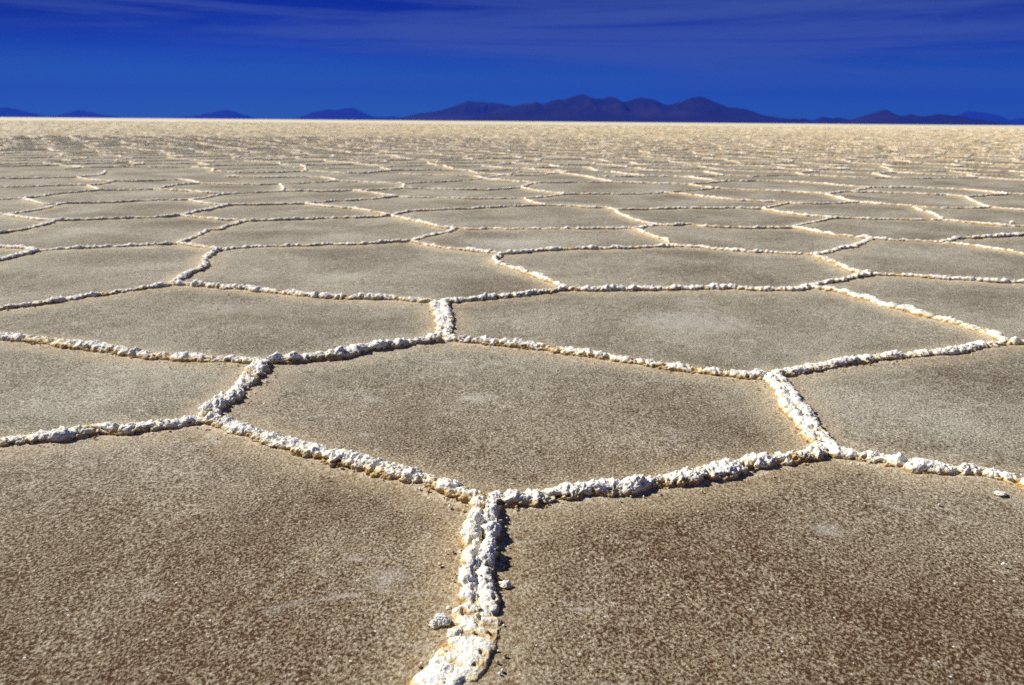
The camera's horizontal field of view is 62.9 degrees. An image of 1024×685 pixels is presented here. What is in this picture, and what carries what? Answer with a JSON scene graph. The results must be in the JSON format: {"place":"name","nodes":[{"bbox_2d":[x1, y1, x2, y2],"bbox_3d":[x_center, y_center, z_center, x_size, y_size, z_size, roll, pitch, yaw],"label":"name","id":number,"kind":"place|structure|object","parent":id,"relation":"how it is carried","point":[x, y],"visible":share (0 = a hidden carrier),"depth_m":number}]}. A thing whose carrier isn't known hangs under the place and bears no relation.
{"place":"outdoors","nodes":[
{"label":"outdoors","id":0,"kind":"place"},
{"bbox_2d":[0,107,47,116],"bbox_3d":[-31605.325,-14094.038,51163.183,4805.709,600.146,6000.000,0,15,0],"label":"mountain","id":1,"kind":"structure","parent":0,"point":[8,112],"depth_m":50626.95},
{"bbox_2d":[2,213,54,220],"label":"salt ridge","id":2,"kind":"structure","parent":0,"point":[24,217],"depth_m":8.49},
{"bbox_2d":[0,219,59,233],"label":"salt ridge","id":3,"kind":"structure","parent":0,"point":[31,227],"depth_m":7.77},
{"bbox_2d":[0,164,59,166],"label":"salt ridge","id":4,"kind":"structure","parent":0,"point":[30,165],"depth_m":17.78},
{"bbox_2d":[8,202,63,213],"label":"salt ridge","id":5,"kind":"structure","parent":0,"point":[38,209],"depth_m":9.24},
{"bbox_2d":[0,176,76,178],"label":"salt ridge","id":6,"kind":"structure","parent":0,"point":[35,177],"depth_m":14.18},
{"bbox_2d":[22,198,55,204],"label":"salt ridge","id":7,"kind":"structure","parent":0,"point":[32,200],"depth_m":10.06},
{"bbox_2d":[0,183,86,187],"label":"salt ridge","id":8,"kind":"structure","parent":0,"point":[72,184],"depth_m":12.56},
{"bbox_2d":[24,189,98,197],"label":"salt ridge","id":9,"kind":"structure","parent":0,"point":[49,194],"depth_m":11.31},
{"bbox_2d":[51,110,123,117],"bbox_3d":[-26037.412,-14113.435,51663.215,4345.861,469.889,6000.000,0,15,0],"label":"mountain","id":10,"kind":"structure","parent":0,"point":[80,114],"depth_m":50429.29},
{"bbox_2d":[63,162,128,164],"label":"salt ridge","id":11,"kind":"structure","parent":0,"point":[93,163],"depth_m":18.83},
{"bbox_2d":[40,241,176,250],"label":"salt ridge","id":12,"kind":"structure","parent":0,"point":[109,245],"depth_m":6.65},
{"bbox_2d":[59,213,179,220],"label":"salt ridge","id":13,"kind":"structure","parent":0,"point":[122,217],"depth_m":8.54},
{"bbox_2d":[63,198,187,203],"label":"salt ridge","id":14,"kind":"structure","parent":0,"point":[91,202],"depth_m":10.26},
{"bbox_2d":[99,188,152,190],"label":"salt ridge","id":15,"kind":"structure","parent":0,"point":[109,189],"depth_m":11.95},
{"bbox_2d":[115,166,188,167],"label":"salt ridge","id":16,"kind":"structure","parent":0,"point":[157,166],"depth_m":17.71},
{"bbox_2d":[116,178,199,182],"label":"salt ridge","id":17,"kind":"structure","parent":0,"point":[179,179],"depth_m":13.76},
{"bbox_2d":[153,188,230,193],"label":"salt ridge","id":18,"kind":"structure","parent":0,"point":[196,191],"depth_m":11.86},
{"bbox_2d":[168,247,222,283],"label":"salt ridge","id":19,"kind":"structure","parent":0,"point":[205,263],"depth_m":5.73},
{"bbox_2d":[180,203,231,214],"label":"salt ridge","id":20,"kind":"structure","parent":0,"point":[209,209],"depth_m":9.39},
{"bbox_2d":[188,198,225,204],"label":"salt ridge","id":21,"kind":"structure","parent":0,"point":[200,201],"depth_m":10.21},
{"bbox_2d":[191,192,231,199],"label":"salt ridge","id":22,"kind":"structure","parent":0,"point":[218,194],"depth_m":11.04},
{"bbox_2d":[176,220,248,242],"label":"salt ridge","id":23,"kind":"structure","parent":0,"point":[208,230],"depth_m":7.74},
{"bbox_2d":[180,214,247,220],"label":"salt ridge","id":24,"kind":"structure","parent":0,"point":[215,218],"depth_m":8.59},
{"bbox_2d":[176,110,256,118],"bbox_3d":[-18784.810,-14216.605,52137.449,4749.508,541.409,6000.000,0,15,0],"label":"mountain","id":25,"kind":"structure","parent":0,"point":[225,114],"depth_m":51084.00},
{"bbox_2d":[212,164,279,165],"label":"salt ridge","id":26,"kind":"structure","parent":0,"point":[243,164],"depth_m":18.68},
{"bbox_2d":[216,167,303,168],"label":"salt ridge","id":27,"kind":"structure","parent":0,"point":[259,168],"depth_m":17.52},
{"bbox_2d":[225,175,338,180],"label":"salt ridge","id":28,"kind":"structure","parent":0,"point":[281,177],"depth_m":14.90},
{"bbox_2d":[222,238,410,249],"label":"salt ridge","id":29,"kind":"structure","parent":0,"point":[380,241],"depth_m":6.86},
{"bbox_2d":[282,189,351,191],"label":"salt ridge","id":30,"kind":"structure","parent":0,"point":[311,190],"depth_m":12.04},
{"bbox_2d":[307,167,378,168],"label":"salt ridge","id":31,"kind":"structure","parent":0,"point":[344,168],"depth_m":17.82},
{"bbox_2d":[294,108,400,119],"bbox_3d":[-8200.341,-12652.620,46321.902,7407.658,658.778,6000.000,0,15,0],"label":"mountain","id":32,"kind":"structure","parent":0,"point":[345,114],"depth_m":44961.55},
{"bbox_2d":[305,201,390,214],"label":"salt ridge","id":33,"kind":"structure","parent":0,"point":[334,206],"depth_m":9.78},
{"bbox_2d":[309,195,397,202],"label":"salt ridge","id":34,"kind":"structure","parent":0,"point":[356,199],"depth_m":10.71},
{"bbox_2d":[397,168,452,170],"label":"salt ridge","id":35,"kind":"structure","parent":0,"point":[398,169],"depth_m":17.39},
{"bbox_2d":[411,227,457,240],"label":"salt ridge","id":36,"kind":"structure","parent":0,"point":[451,229],"depth_m":7.52},
{"bbox_2d":[399,173,482,177],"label":"salt ridge","id":37,"kind":"structure","parent":0,"point":[443,174],"depth_m":15.83},
{"bbox_2d":[382,101,511,120],"bbox_3d":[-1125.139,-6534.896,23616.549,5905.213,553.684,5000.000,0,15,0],"label":"mountain","id":38,"kind":"structure","parent":0,"point":[466,110],"depth_m":22689.19},
{"bbox_2d":[410,239,498,253],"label":"salt ridge","id":39,"kind":"structure","parent":0,"point":[471,249],"depth_m":6.65},
{"bbox_2d":[398,196,522,199],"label":"salt ridge","id":40,"kind":"structure","parent":0,"point":[476,198],"depth_m":11.13},
{"bbox_2d":[403,186,519,190],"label":"salt ridge","id":41,"kind":"structure","parent":0,"point":[489,189],"depth_m":12.58},
{"bbox_2d":[393,204,546,214],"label":"salt ridge","id":42,"kind":"structure","parent":0,"point":[456,208],"depth_m":9.79},
{"bbox_2d":[435,161,510,162],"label":"salt ridge","id":43,"kind":"structure","parent":0,"point":[472,162],"depth_m":20.54},
{"bbox_2d":[0,117,1023,684],"bbox_3d":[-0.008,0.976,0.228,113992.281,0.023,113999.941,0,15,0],"label":"salt flat","id":44,"kind":"structure","parent":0,"point":[194,555],"depth_m":2.86},
{"bbox_2d":[0,243,37,249],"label":"salt ridge","id":45,"kind":"structure","parent":44,"relation":"on","point":[15,247],"depth_m":6.55},
{"bbox_2d":[0,248,39,260],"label":"salt ridge","id":46,"kind":"structure","parent":44,"relation":"on","point":[21,253],"depth_m":6.21},
{"bbox_2d":[0,282,171,309],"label":"salt ridge","id":47,"kind":"structure","parent":44,"relation":"on","point":[52,300],"depth_m":4.77},
{"bbox_2d":[0,415,203,446],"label":"salt ridge","id":48,"kind":"structure","parent":44,"relation":"on","point":[61,434],"depth_m":2.73},
{"bbox_2d":[0,332,265,364],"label":"salt ridge","id":49,"kind":"structure","parent":44,"relation":"on","point":[93,346],"depth_m":3.66},
{"bbox_2d":[157,182,199,188],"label":"salt ridge","id":50,"kind":"structure","parent":44,"relation":"on","point":[177,184],"depth_m":12.91},
{"bbox_2d":[176,241,222,249],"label":"salt ridge","id":51,"kind":"structure","parent":44,"relation":"on","point":[195,245],"depth_m":6.73},
{"bbox_2d":[197,357,276,416],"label":"salt ridge","id":52,"kind":"structure","parent":44,"relation":"on","point":[253,373],"depth_m":3.14},
{"bbox_2d":[200,182,278,184],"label":"salt ridge","id":53,"kind":"structure","parent":44,"relation":"on","point":[240,183],"depth_m":13.18},
{"bbox_2d":[232,190,281,193],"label":"salt ridge","id":54,"kind":"structure","parent":44,"relation":"on","point":[256,192],"depth_m":11.77},
{"bbox_2d":[232,201,304,205],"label":"salt ridge","id":55,"kind":"structure","parent":44,"relation":"on","point":[277,203],"depth_m":10.14},
{"bbox_2d":[172,279,437,304],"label":"salt ridge","id":56,"kind":"structure","parent":44,"relation":"on","point":[294,292],"depth_m":4.87},
{"bbox_2d":[281,180,337,183],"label":"salt ridge","id":57,"kind":"structure","parent":44,"relation":"on","point":[314,182],"depth_m":13.73},
{"bbox_2d":[249,213,390,221],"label":"salt ridge","id":58,"kind":"structure","parent":44,"relation":"on","point":[314,218],"depth_m":8.67},
{"bbox_2d":[196,413,487,502],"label":"salt ridge","id":59,"kind":"structure","parent":44,"relation":"on","point":[372,467],"depth_m":2.50},
{"bbox_2d":[265,333,442,363],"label":"salt ridge","id":60,"kind":"structure","parent":44,"relation":"on","point":[338,352],"depth_m":3.66},
{"bbox_2d":[338,180,401,183],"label":"salt ridge","id":61,"kind":"structure","parent":44,"relation":"on","point":[367,181],"depth_m":13.86},
{"bbox_2d":[390,214,453,228],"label":"salt ridge","id":62,"kind":"structure","parent":44,"relation":"on","point":[424,222],"depth_m":8.38},
{"bbox_2d":[429,613,451,628],"bbox_3d":[-0.146,0.572,1.713,0.047,0.031,0.032,0,15,0],"label":"salt clod","id":63,"kind":"object","parent":44,"relation":"on","point":[439,620],"visible":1,"depth_m":1.71},
{"bbox_2d":[428,298,458,336],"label":"salt ridge","id":64,"kind":"structure","parent":44,"relation":"on","point":[442,313],"depth_m":4.33},
{"bbox_2d":[406,178,482,183],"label":"salt ridge","id":65,"kind":"structure","parent":44,"relation":"on","point":[440,181],"depth_m":14.09},
{"bbox_2d":[446,628,461,637],"bbox_3d":[-0.112,0.584,1.677,0.039,0.018,0.034,0,15,0],"label":"salt clod","id":66,"kind":"object","parent":44,"relation":"on","point":[452,632],"visible":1,"depth_m":1.67},
{"bbox_2d":[403,496,518,684],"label":"salt ridge","id":67,"kind":"structure","parent":44,"relation":"on","point":[453,661],"depth_m":1.76},
{"bbox_2d":[0,287,988,676],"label":"salt crumbs","id":68,"kind":"object","parent":44,"relation":"on","point":[448,607],"visible":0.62,"depth_m":2.48},
{"bbox_2d":[438,285,567,302],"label":"salt ridge","id":69,"kind":"structure","parent":44,"relation":"on","point":[492,296],"depth_m":4.87},
{"bbox_2d":[499,580,511,587],"bbox_3d":[-0.015,0.539,1.861,0.030,0.015,0.025,0,15,0],"label":"salt clod","id":70,"kind":"object","parent":44,"relation":"on","point":[505,583],"visible":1,"depth_m":1.86},
{"bbox_2d":[483,177,537,182],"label":"salt ridge","id":71,"kind":"structure","parent":44,"relation":"on","point":[507,180],"depth_m":14.39},
{"bbox_2d":[0,120,1023,175],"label":"distant salt ridges","id":72,"kind":"object","parent":44,"relation":"on","point":[763,144],"visible":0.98,"depth_m":44.59},
{"bbox_2d":[520,186,565,193],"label":"salt ridge","id":73,"kind":"structure","parent":44,"relation":"on","point":[522,187],"depth_m":12.28},
{"bbox_2d":[442,334,770,379],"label":"salt ridge","id":74,"kind":"structure","parent":44,"relation":"on","point":[678,366],"depth_m":3.63},
{"bbox_2d":[486,445,829,507],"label":"salt ridge","id":75,"kind":"structure","parent":44,"relation":"on","point":[725,469],"depth_m":2.37},
{"bbox_2d":[762,372,841,450],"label":"salt ridge","id":76,"kind":"structure","parent":44,"relation":"on","point":[795,408],"depth_m":2.94},
{"bbox_2d":[792,216,833,226],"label":"salt ridge","id":77,"kind":"structure","parent":44,"relation":"on","point":[820,220],"depth_m":8.73},
{"bbox_2d":[790,201,858,204],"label":"salt ridge","id":78,"kind":"structure","parent":44,"relation":"on","point":[820,203],"depth_m":10.80},
{"bbox_2d":[809,272,874,285],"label":"salt ridge","id":79,"kind":"structure","parent":44,"relation":"on","point":[847,278],"depth_m":5.50},
{"bbox_2d":[769,339,1011,376],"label":"salt ridge","id":80,"kind":"structure","parent":44,"relation":"on","point":[844,361],"depth_m":3.67},
{"bbox_2d":[873,236,941,242],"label":"salt ridge","id":81,"kind":"structure","parent":44,"relation":"on","point":[891,239],"depth_m":7.41},
{"bbox_2d":[812,284,1008,340],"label":"salt ridge","id":82,"kind":"structure","parent":44,"relation":"on","point":[918,312],"depth_m":4.57},
{"bbox_2d":[826,444,1023,490],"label":"salt ridge","id":83,"kind":"structure","parent":44,"relation":"on","point":[900,461],"depth_m":2.48},
{"bbox_2d":[942,241,1023,253],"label":"salt ridge","id":84,"kind":"structure","parent":44,"relation":"on","point":[981,246],"depth_m":7.04},
{"bbox_2d":[969,193,1008,196],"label":"salt ridge","id":85,"kind":"structure","parent":44,"relation":"on","point":[990,194],"depth_m":12.24},
{"bbox_2d":[1009,336,1023,344],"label":"salt ridge","id":86,"kind":"structure","parent":44,"relation":"on","point":[1015,340],"depth_m":3.93},
{"bbox_2d":[0,0,1023,119],"label":"sky","id":87,"kind":"structure","parent":0,"point":[259,59]},
{"bbox_2d":[492,251,569,287],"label":"salt ridge","id":88,"kind":"structure","parent":0,"point":[543,277],"depth_m":5.67},
{"bbox_2d":[458,226,630,229],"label":"salt ridge","id":89,"kind":"structure","parent":0,"point":[537,228],"depth_m":8.01},
{"bbox_2d":[522,171,583,175],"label":"salt ridge","id":90,"kind":"structure","parent":0,"point":[553,172],"depth_m":16.87},
{"bbox_2d":[538,181,612,182],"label":"salt ridge","id":91,"kind":"structure","parent":0,"point":[577,182],"depth_m":14.22},
{"bbox_2d":[547,204,614,209],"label":"salt ridge","id":92,"kind":"structure","parent":0,"point":[595,206],"depth_m":10.11},
{"bbox_2d":[503,243,673,254],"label":"salt ridge","id":93,"kind":"structure","parent":0,"point":[556,248],"depth_m":6.76},
{"bbox_2d":[566,191,663,194],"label":"salt ridge","id":94,"kind":"structure","parent":0,"point":[594,193],"depth_m":11.94},
{"bbox_2d":[614,208,657,223],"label":"salt ridge","id":95,"kind":"structure","parent":0,"point":[616,210],"depth_m":8.95},
{"bbox_2d":[463,94,836,123],"bbox_3d":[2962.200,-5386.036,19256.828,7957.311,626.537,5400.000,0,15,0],"label":"mountain","id":96,"kind":"structure","parent":0,"point":[586,108],"depth_m":18034.67},
{"bbox_2d":[614,181,687,184],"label":"salt ridge","id":97,"kind":"structure","parent":0,"point":[640,182],"depth_m":14.15},
{"bbox_2d":[631,227,674,244],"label":"salt ridge","id":98,"kind":"structure","parent":0,"point":[664,239],"depth_m":7.52},
{"bbox_2d":[587,175,722,180],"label":"salt ridge","id":99,"kind":"structure","parent":0,"point":[655,176],"depth_m":15.78},
{"bbox_2d":[635,167,705,168],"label":"salt ridge","id":100,"kind":"structure","parent":0,"point":[670,168],"depth_m":18.84},
{"bbox_2d":[617,206,760,209],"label":"salt ridge","id":101,"kind":"structure","parent":0,"point":[696,207],"depth_m":10.04},
{"bbox_2d":[568,283,811,291],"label":"salt ridge","id":102,"kind":"structure","parent":0,"point":[634,287],"depth_m":5.14},
{"bbox_2d":[664,191,785,202],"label":"salt ridge","id":103,"kind":"structure","parent":0,"point":[720,198],"depth_m":11.33},
{"bbox_2d":[659,222,791,228],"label":"salt ridge","id":104,"kind":"structure","parent":0,"point":[737,227],"depth_m":8.25},
{"bbox_2d":[674,243,812,254],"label":"salt ridge","id":105,"kind":"structure","parent":0,"point":[734,249],"depth_m":6.72},
{"bbox_2d":[714,163,776,167],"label":"salt ridge","id":106,"kind":"structure","parent":0,"point":[746,165],"depth_m":20.02},
{"bbox_2d":[723,168,781,169],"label":"salt ridge","id":107,"kind":"structure","parent":0,"point":[756,168],"depth_m":18.77},
{"bbox_2d":[724,169,794,172],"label":"salt ridge","id":108,"kind":"structure","parent":0,"point":[759,171],"depth_m":17.78},
{"bbox_2d":[715,187,824,193],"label":"salt ridge","id":109,"kind":"structure","parent":0,"point":[775,190],"depth_m":12.69},
{"bbox_2d":[761,207,831,217],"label":"salt ridge","id":110,"kind":"structure","parent":0,"point":[792,213],"depth_m":9.48},
{"bbox_2d":[728,179,868,186],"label":"salt ridge","id":111,"kind":"structure","parent":0,"point":[751,180],"depth_m":14.65},
{"bbox_2d":[793,117,847,123],"bbox_3d":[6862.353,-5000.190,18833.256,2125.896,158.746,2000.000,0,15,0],"label":"mountain","id":112,"kind":"structure","parent":0,"point":[828,120],"depth_m":18583.63},
{"bbox_2d":[792,226,869,238],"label":"salt ridge","id":113,"kind":"structure","parent":0,"point":[864,236],"depth_m":7.82},
{"bbox_2d":[804,174,869,177],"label":"salt ridge","id":114,"kind":"structure","parent":0,"point":[816,175],"depth_m":16.28},
{"bbox_2d":[812,253,871,273],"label":"salt ridge","id":115,"kind":"structure","parent":0,"point":[846,267],"depth_m":6.04},
{"bbox_2d":[813,236,873,254],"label":"salt ridge","id":116,"kind":"structure","parent":0,"point":[861,243],"depth_m":6.94},
{"bbox_2d":[859,201,912,206],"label":"salt ridge","id":117,"kind":"structure","parent":0,"point":[879,203],"depth_m":10.77},
{"bbox_2d":[834,216,941,220],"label":"salt ridge","id":118,"kind":"structure","parent":0,"point":[868,218],"depth_m":9.06},
{"bbox_2d":[854,191,963,196],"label":"salt ridge","id":119,"kind":"structure","parent":0,"point":[948,194],"depth_m":12.46},
{"bbox_2d":[840,109,1015,124],"bbox_3d":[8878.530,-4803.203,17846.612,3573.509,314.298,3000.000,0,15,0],"label":"mountain","id":120,"kind":"structure","parent":0,"point":[885,116],"depth_m":17200.70},
{"bbox_2d":[912,205,943,218],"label":"salt ridge","id":121,"kind":"structure","parent":0,"point":[929,212],"depth_m":9.73},
{"bbox_2d":[897,172,965,175],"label":"salt ridge","id":122,"kind":"structure","parent":0,"point":[926,173],"depth_m":17.41},
{"bbox_2d":[872,185,1006,193],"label":"salt ridge","id":123,"kind":"structure","parent":0,"point":[966,189],"depth_m":13.46},
{"bbox_2d":[903,176,977,178],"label":"salt ridge","id":124,"kind":"structure","parent":0,"point":[938,177],"depth_m":16.07},
{"bbox_2d":[873,272,1023,283],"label":"salt ridge","id":125,"kind":"structure","parent":0,"point":[979,279],"depth_m":5.58},
{"bbox_2d":[915,205,990,208],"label":"salt ridge","id":126,"kind":"structure","parent":0,"point":[980,207],"depth_m":10.37},
{"bbox_2d":[939,232,1023,241],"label":"salt ridge","id":127,"kind":"structure","parent":0,"point":[997,235],"depth_m":7.66},
{"bbox_2d":[942,219,1023,226],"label":"salt ridge","id":128,"kind":"structure","parent":0,"point":[989,223],"depth_m":8.71},
{"bbox_2d":[957,111,1023,124],"bbox_3d":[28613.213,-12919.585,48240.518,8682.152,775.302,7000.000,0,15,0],"label":"mountain","id":129,"kind":"structure","parent":0,"point":[986,116],"depth_m":47234.02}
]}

